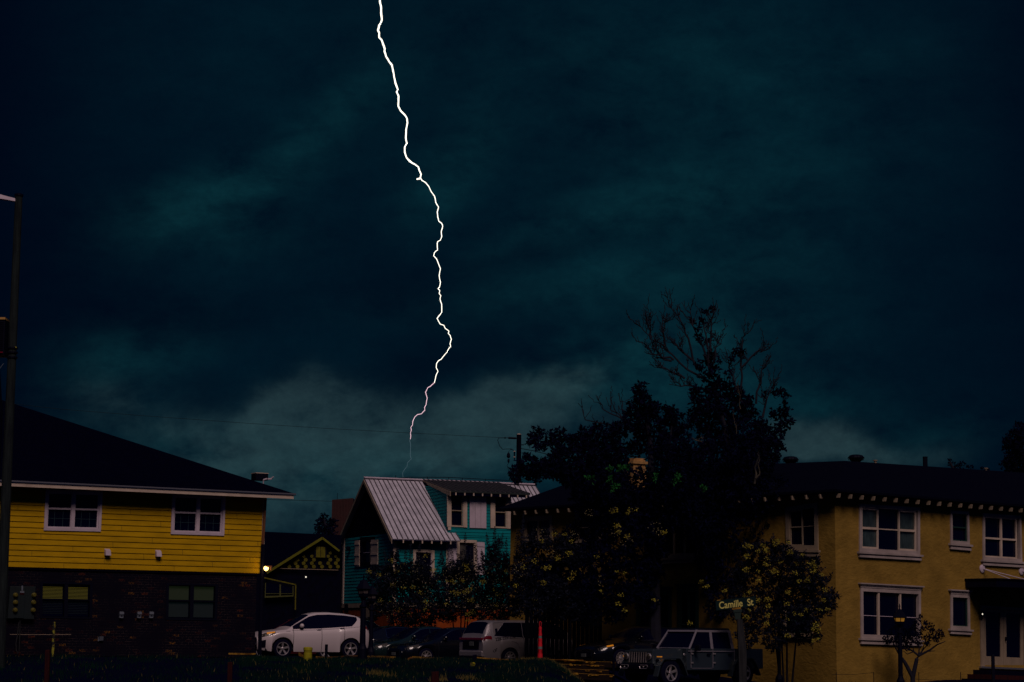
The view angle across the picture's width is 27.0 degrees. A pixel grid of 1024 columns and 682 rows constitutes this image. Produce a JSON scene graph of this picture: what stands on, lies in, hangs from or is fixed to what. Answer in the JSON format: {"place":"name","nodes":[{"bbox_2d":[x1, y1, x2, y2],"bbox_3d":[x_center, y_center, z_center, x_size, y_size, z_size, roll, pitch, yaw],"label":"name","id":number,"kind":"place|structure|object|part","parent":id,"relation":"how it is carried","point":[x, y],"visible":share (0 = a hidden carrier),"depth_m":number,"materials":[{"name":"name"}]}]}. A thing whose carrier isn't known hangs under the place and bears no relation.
{"place":"outdoors","nodes":[
{"label":"outdoors","id":0,"kind":"place"},
{"bbox_2d":[332,493,354,613],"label":"building","id":1,"kind":"structure","parent":0,"point":[341,508],"depth_m":106.81,"materials":[{"name":"red metal"}]},
{"bbox_2d":[377,0,451,473],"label":"lightning bolt","id":2,"kind":"object","parent":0,"point":[417,179],"visible":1,"depth_m":918.98,"materials":[{"name":"white"}]},
{"bbox_2d":[0,652,1023,681],"bbox_3d":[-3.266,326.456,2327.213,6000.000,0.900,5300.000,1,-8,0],"label":"ground","id":3,"kind":"structure","parent":0,"point":[158,664],"depth_m":55.29,"materials":[{"name":"green plant"}]},
{"bbox_2d":[0,193,22,667],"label":"street light pole","id":4,"kind":"object","parent":3,"relation":"on","point":[6,484],"visible":1,"depth_m":56.12,"materials":[{"name":"black metal"}]},
{"bbox_2d":[0,317,8,462],"bbox_3d":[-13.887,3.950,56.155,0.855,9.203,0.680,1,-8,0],"label":"cabinet","id":5,"kind":"object","parent":4,"relation":"attached to","point":[4,328],"visible":0.96,"depth_m":56.55,"materials":[{"name":"black metal"}]},
{"bbox_2d":[44,650,50,681],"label":"wooden post","id":6,"kind":"object","parent":3,"relation":"on","point":[47,667],"visible":1,"depth_m":49.37,"materials":[{"name":"red wood"}]},
{"bbox_2d":[51,622,54,655],"bbox_3d":[-13.217,8.623,61.379,0.080,1.055,0.080,1,-8,0],"label":"pipe post","id":7,"kind":"object","parent":3,"relation":"on","point":[53,638],"visible":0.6,"depth_m":61.36,"materials":[{"name":"yellow metal"}]},
{"bbox_2d":[0,400,295,657],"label":"house","id":8,"kind":"structure","parent":3,"relation":"on","point":[120,546],"depth_m":68.17,"materials":[{"name":"yellow wood"}]},
{"bbox_2d":[39,582,92,618],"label":"window","id":9,"kind":"structure","parent":8,"relation":"in","point":[76,598],"depth_m":66.68,"materials":[{"name":"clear glass"}]},
{"bbox_2d":[43,489,102,531],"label":"window","id":10,"kind":"structure","parent":8,"relation":"in","point":[65,510],"depth_m":67.07,"materials":[{"name":"clear glass"}]},
{"bbox_2d":[165,583,217,620],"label":"window","id":11,"kind":"structure","parent":8,"relation":"in","point":[198,601],"depth_m":68.76,"materials":[{"name":"black glass"}]},
{"bbox_2d":[170,494,225,535],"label":"window","id":12,"kind":"structure","parent":8,"relation":"in","point":[191,514],"depth_m":69.15,"materials":[{"name":"clear glass"}]},
{"bbox_2d":[227,662,232,681],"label":"wooden post","id":13,"kind":"object","parent":3,"relation":"on","point":[229,671],"visible":1,"depth_m":49.35,"materials":[{"name":"red wood"}]},
{"bbox_2d":[255,532,341,655],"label":"house","id":14,"kind":"structure","parent":3,"relation":"on","point":[304,576],"depth_m":89.46,"materials":[{"name":"brown wood"}]},
{"bbox_2d":[265,583,293,597],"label":"window","id":15,"kind":"structure","parent":14,"relation":"in","point":[271,590],"depth_m":89.12,"materials":[{"name":"black glass"}]},
{"bbox_2d":[303,647,312,660],"bbox_3d":[-5.689,8.771,59.349,0.256,0.493,0.256,1,-8,0],"label":"bollard","id":16,"kind":"object","parent":3,"relation":"on","point":[307,653],"visible":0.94,"depth_m":59.26,"materials":[{"name":"yellow plastic"}]},
{"bbox_2d":[313,512,338,534],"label":"tree","id":17,"kind":"object","parent":3,"relation":"on","point":[328,528],"visible":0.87,"depth_m":103.71,"materials":[{"name":"green plant"}]},
{"bbox_2d":[325,644,327,656],"bbox_3d":[-5.263,8.844,60.349,0.086,0.496,0.085,1,-8,0],"label":"thin post","id":18,"kind":"object","parent":3,"relation":"on","point":[326,650],"visible":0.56,"depth_m":60.33,"materials":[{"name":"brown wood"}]},
{"bbox_2d":[356,574,370,661],"bbox_3d":[-4.161,7.771,59.491,0.407,2.543,0.470,1,-8,0],"label":"lamp post","id":19,"kind":"object","parent":3,"relation":"on","point":[363,587],"visible":0.98,"depth_m":59.43,"materials":[{"name":"black metal"}]},
{"bbox_2d":[366,582,377,655],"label":"lamp post","id":20,"kind":"object","parent":3,"relation":"on","point":[372,596],"visible":0.88,"depth_m":69.35,"materials":[{"name":"black metal"}]},
{"bbox_2d":[365,542,445,626],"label":"flowering shrub","id":21,"kind":"object","parent":3,"relation":"on","point":[417,573],"visible":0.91,"depth_m":89.01,"materials":[{"name":"green plant"}]},
{"bbox_2d":[431,671,438,681],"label":"wooden post","id":22,"kind":"object","parent":3,"relation":"on","point":[435,676],"visible":1,"depth_m":49.31,"materials":[{"name":"red wood"}]},
{"bbox_2d":[340,475,539,627],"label":"house","id":23,"kind":"structure","parent":3,"relation":"on","point":[434,517],"depth_m":98.71,"materials":[{"name":"teal wood"}]},
{"bbox_2d":[360,537,375,566],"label":"window","id":24,"kind":"structure","parent":23,"relation":"in","point":[365,546],"depth_m":100.29,"materials":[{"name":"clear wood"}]},
{"bbox_2d":[366,607,369,616],"bbox_3d":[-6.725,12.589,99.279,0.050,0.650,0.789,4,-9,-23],"label":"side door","id":25,"kind":"structure","parent":23,"relation":"in","point":[367,611],"depth_m":99.20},
{"bbox_2d":[413,549,434,582],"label":"window","id":26,"kind":"structure","parent":23,"relation":"in","point":[431,556],"depth_m":97.21,"materials":[{"name":"clear glass"}]},
{"bbox_2d":[451,495,463,526],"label":"window","id":27,"kind":"structure","parent":23,"relation":"in","point":[456,500],"depth_m":98.12,"materials":[{"name":"clear glass"}]},
{"bbox_2d":[457,540,476,578],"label":"window","id":28,"kind":"structure","parent":23,"relation":"in","point":[470,543],"depth_m":98.07,"materials":[{"name":"clear glass"}]},
{"bbox_2d":[494,497,506,527],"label":"window","id":29,"kind":"structure","parent":23,"relation":"in","point":[500,517],"depth_m":98.93,"materials":[{"name":"clear glass"}]},
{"bbox_2d":[424,533,485,626],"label":"flowering shrub","id":30,"kind":"object","parent":3,"relation":"on","point":[451,575],"visible":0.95,"depth_m":88.71,"materials":[{"name":"green plant"}]},
{"bbox_2d":[475,526,509,619],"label":"flowering shrub","id":31,"kind":"object","parent":3,"relation":"on","point":[491,590],"visible":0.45,"depth_m":87.32,"materials":[{"name":"green plant"}]},
{"bbox_2d":[497,434,523,478],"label":"utility pole","id":32,"kind":"object","parent":3,"relation":"on","point":[518,448],"visible":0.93,"depth_m":112.19,"materials":[{"name":"brown wood"}]},
{"bbox_2d":[17,404,498,437],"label":"overhead cable","id":33,"kind":"object","parent":32,"relation":"attached to","point":[249,423],"visible":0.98,"depth_m":106.31,"materials":[{"name":"black metal"}]},
{"bbox_2d":[535,621,542,658],"bbox_3d":[0.819,8.720,61.991,0.300,1.112,0.300,1,-8,0],"label":"delineator","id":34,"kind":"object","parent":3,"relation":"on","point":[540,654],"visible":0.87,"depth_m":61.94,"materials":[{"name":"red plastic"}]},
{"bbox_2d":[525,584,601,660],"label":"fence","id":35,"kind":"object","parent":3,"relation":"on","point":[531,641],"visible":0.22,"depth_m":77.75,"materials":[{"name":"black paint"}]},
{"bbox_2d":[554,660,615,680],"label":"timber steps","id":36,"kind":"structure","parent":3,"relation":"on","point":[590,670],"depth_m":61.56,"materials":[{"name":"black wood"}]},
{"bbox_2d":[550,659,583,660],"bbox_3d":[1.393,9.326,62.312,1.422,0.039,0.166,0,-8,6],"label":"landscape timber","id":37,"kind":"object","parent":36,"relation":"on","point":[567,659],"visible":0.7,"depth_m":62.21,"materials":[{"name":"brown wood"}]},
{"bbox_2d":[504,507,709,658],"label":"flowering shrub","id":38,"kind":"object","parent":3,"relation":"on","point":[524,578],"visible":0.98,"depth_m":72.27,"materials":[{"name":"green plant"}]},
{"bbox_2d":[507,380,720,641],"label":"tree","id":39,"kind":"object","parent":3,"relation":"on","point":[659,490],"visible":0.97,"depth_m":73.57,"materials":[{"name":"green plant"}]},
{"bbox_2d":[626,287,796,623],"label":"tree","id":40,"kind":"object","parent":3,"relation":"on","point":[740,466],"visible":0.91,"depth_m":75.43,"materials":[{"name":"green plant"}]},
{"bbox_2d":[715,596,755,681],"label":"street sign","id":41,"kind":"object","parent":3,"relation":"on","point":[738,604],"visible":1,"depth_m":46.55,"materials":[{"name":"green"}]},
{"bbox_2d":[497,454,1023,681],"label":"apartment building","id":42,"kind":"structure","parent":3,"relation":"on","point":[940,548],"depth_m":75.37,"materials":[{"name":"yellow paint"}]},
{"bbox_2d":[523,515,553,542],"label":"window","id":43,"kind":"structure","parent":42,"relation":"in","point":[536,521],"depth_m":82.78,"materials":[{"name":"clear glass"}]},
{"bbox_2d":[574,513,603,543],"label":"window","id":44,"kind":"structure","parent":42,"relation":"in","point":[583,524],"depth_m":80.94,"materials":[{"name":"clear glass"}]},
{"bbox_2d":[636,586,672,627],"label":"window","id":45,"kind":"structure","parent":42,"relation":"in","point":[642,618],"depth_m":77.43,"materials":[{"name":"black glass"}]},
{"bbox_2d":[660,521,700,563],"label":"window","id":46,"kind":"structure","parent":42,"relation":"in","point":[679,553],"depth_m":77.11,"materials":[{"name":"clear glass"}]},
{"bbox_2d":[674,584,699,627],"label":"window","id":47,"kind":"structure","parent":42,"relation":"in","point":[687,594],"depth_m":76.49,"materials":[{"name":"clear glass"}]},
{"bbox_2d":[783,605,812,638],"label":"window","id":48,"kind":"structure","parent":42,"relation":"in","point":[805,617],"depth_m":72.65,"materials":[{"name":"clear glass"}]},
{"bbox_2d":[785,502,820,556],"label":"window","id":49,"kind":"structure","parent":42,"relation":"in","point":[801,521],"depth_m":72.88,"materials":[{"name":"clear glass"}]},
{"bbox_2d":[857,504,923,560],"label":"window","id":50,"kind":"structure","parent":42,"relation":"in","point":[885,531],"depth_m":73.84,"materials":[{"name":"clear glass"}]},
{"bbox_2d":[858,583,924,645],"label":"window","id":51,"kind":"structure","parent":42,"relation":"in","point":[868,591],"depth_m":73.25,"materials":[{"name":"clear glass"}]},
{"bbox_2d":[948,510,972,550],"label":"window","id":52,"kind":"structure","parent":42,"relation":"in","point":[959,520],"depth_m":76.52,"materials":[{"name":"clear glass"}]},
{"bbox_2d":[948,589,973,634],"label":"window","id":53,"kind":"structure","parent":42,"relation":"in","point":[959,599],"depth_m":76.06,"materials":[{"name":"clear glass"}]},
{"bbox_2d":[984,609,1003,664],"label":"door","id":54,"kind":"structure","parent":42,"relation":"in","point":[993,619],"depth_m":77.33,"materials":[{"name":"clear glass"}]},
{"bbox_2d":[981,513,1023,567],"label":"window","id":55,"kind":"structure","parent":42,"relation":"in","point":[1000,532],"depth_m":78.17,"materials":[{"name":"clear glass"}]},
{"bbox_2d":[1003,610,1022,664],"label":"door","id":56,"kind":"structure","parent":42,"relation":"in","point":[1012,620],"depth_m":78.11,"materials":[{"name":"clear glass"}]},
{"bbox_2d":[773,598,783,681],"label":"lamp post","id":57,"kind":"object","parent":3,"relation":"on","point":[779,678],"visible":0.48,"depth_m":69.59,"materials":[{"name":"black metal"}]},
{"bbox_2d":[721,533,840,681],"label":"flowering shrub","id":58,"kind":"object","parent":3,"relation":"on","point":[810,584],"visible":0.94,"depth_m":69.05,"materials":[{"name":"green plant"}]},
{"bbox_2d":[831,672,960,681],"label":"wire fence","id":59,"kind":"object","parent":3,"relation":"on","point":[836,674],"visible":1,"depth_m":68.68,"materials":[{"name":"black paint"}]},
{"bbox_2d":[893,604,906,681],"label":"lamp post","id":60,"kind":"object","parent":3,"relation":"on","point":[899,615],"visible":1,"depth_m":67.29,"materials":[{"name":"black metal"}]},
{"bbox_2d":[882,614,944,681],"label":"tree","id":61,"kind":"object","parent":3,"relation":"on","point":[906,636],"visible":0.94,"depth_m":71.79,"materials":[{"name":"green plant"}]},
{"bbox_2d":[948,459,989,469],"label":"tree","id":62,"kind":"object","parent":3,"relation":"on","point":[957,464],"visible":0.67,"depth_m":110.32,"materials":[{"name":"green plant"}]},
{"bbox_2d":[991,655,994,681],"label":"thin post","id":63,"kind":"object","parent":3,"relation":"on","point":[993,668],"visible":1,"depth_m":65.23,"materials":[{"name":"black metal"}]},
{"bbox_2d":[998,420,1023,472],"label":"tree","id":64,"kind":"object","parent":3,"relation":"on","point":[1012,457],"visible":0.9,"depth_m":99.88,"materials":[{"name":"green plant"}]},
{"bbox_2d":[0,0,1023,533],"label":"sky","id":65,"kind":"structure","parent":0,"point":[226,216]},
{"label":"parking lot","id":66,"kind":"object","parent":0,"visible":0},
{"bbox_2d":[229,653,255,654],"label":"landscape timber","id":67,"kind":"object","parent":66,"relation":"on","point":[242,653],"visible":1,"depth_m":67.79,"materials":[{"name":"brown wood"}]},
{"bbox_2d":[255,618,329,656],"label":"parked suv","id":68,"kind":"object","parent":66,"relation":"on","point":[292,652],"visible":0.08,"depth_m":87.57,"materials":[{"name":"black paint"}]},
{"bbox_2d":[255,612,368,656],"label":"parked suv","id":69,"kind":"object","parent":66,"relation":"on","point":[338,634],"visible":0.82,"depth_m":78.97,"materials":[{"name":"grey paint"}]},
{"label":"side window","id":70,"kind":"part","parent":69,"relation":"part of","materials":[{"name":"black glass"}]},
{"bbox_2d":[368,626,410,641],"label":"parked car","id":71,"kind":"object","parent":66,"relation":"on","point":[382,633],"visible":0.09,"depth_m":86.58,"materials":[{"name":"black paint"}]},
{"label":"side window","id":72,"kind":"part","parent":71,"relation":"part of","materials":[{"name":"black glass"}]},
{"bbox_2d":[367,626,440,655],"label":"parked car","id":73,"kind":"object","parent":66,"relation":"on","point":[380,647],"visible":0.33,"depth_m":83.81,"materials":[{"name":"black paint"}]},
{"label":"side window","id":74,"kind":"part","parent":73,"relation":"part of","materials":[{"name":"black glass"}]},
{"bbox_2d":[387,627,465,658],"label":"parked car","id":75,"kind":"object","parent":66,"relation":"on","point":[441,642],"visible":0.51,"depth_m":81.89,"materials":[{"name":"black paint"}]},
{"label":"side window","id":76,"kind":"part","parent":75,"relation":"part of","materials":[{"name":"black glass"}]},
{"bbox_2d":[459,620,567,659],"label":"parked van","id":77,"kind":"object","parent":66,"relation":"on","point":[501,639],"visible":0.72,"depth_m":79.30,"materials":[{"name":"silver metal"}]},
{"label":"rear window","id":78,"kind":"part","parent":77,"relation":"part of","materials":[{"name":"black glass"}]},
{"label":"side window","id":79,"kind":"part","parent":77,"relation":"part of","materials":[{"name":"black glass"}]},
{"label":"side window","id":80,"kind":"part","parent":77,"relation":"part of","materials":[{"name":"black glass"}]},
{"bbox_2d":[574,625,668,667],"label":"parked car","id":81,"kind":"object","parent":66,"relation":"on","point":[617,645],"visible":0.56,"depth_m":73.16,"materials":[{"name":"black paint"}]},
{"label":"side window","id":82,"kind":"part","parent":81,"relation":"part of","materials":[{"name":"black glass"}]},
{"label":"side window","id":83,"kind":"part","parent":81,"relation":"part of","materials":[{"name":"black glass"}]},
{"bbox_2d":[618,628,762,681],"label":"parked pickup","id":84,"kind":"object","parent":66,"relation":"on","point":[708,654],"visible":0.94,"depth_m":68.97,"materials":[{"name":"grey paint"}]},
{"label":"side window","id":85,"kind":"part","parent":84,"relation":"part of","materials":[{"name":"black glass"}]},
{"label":"side window","id":86,"kind":"part","parent":84,"relation":"part of","materials":[{"name":"black glass"}]}
]}

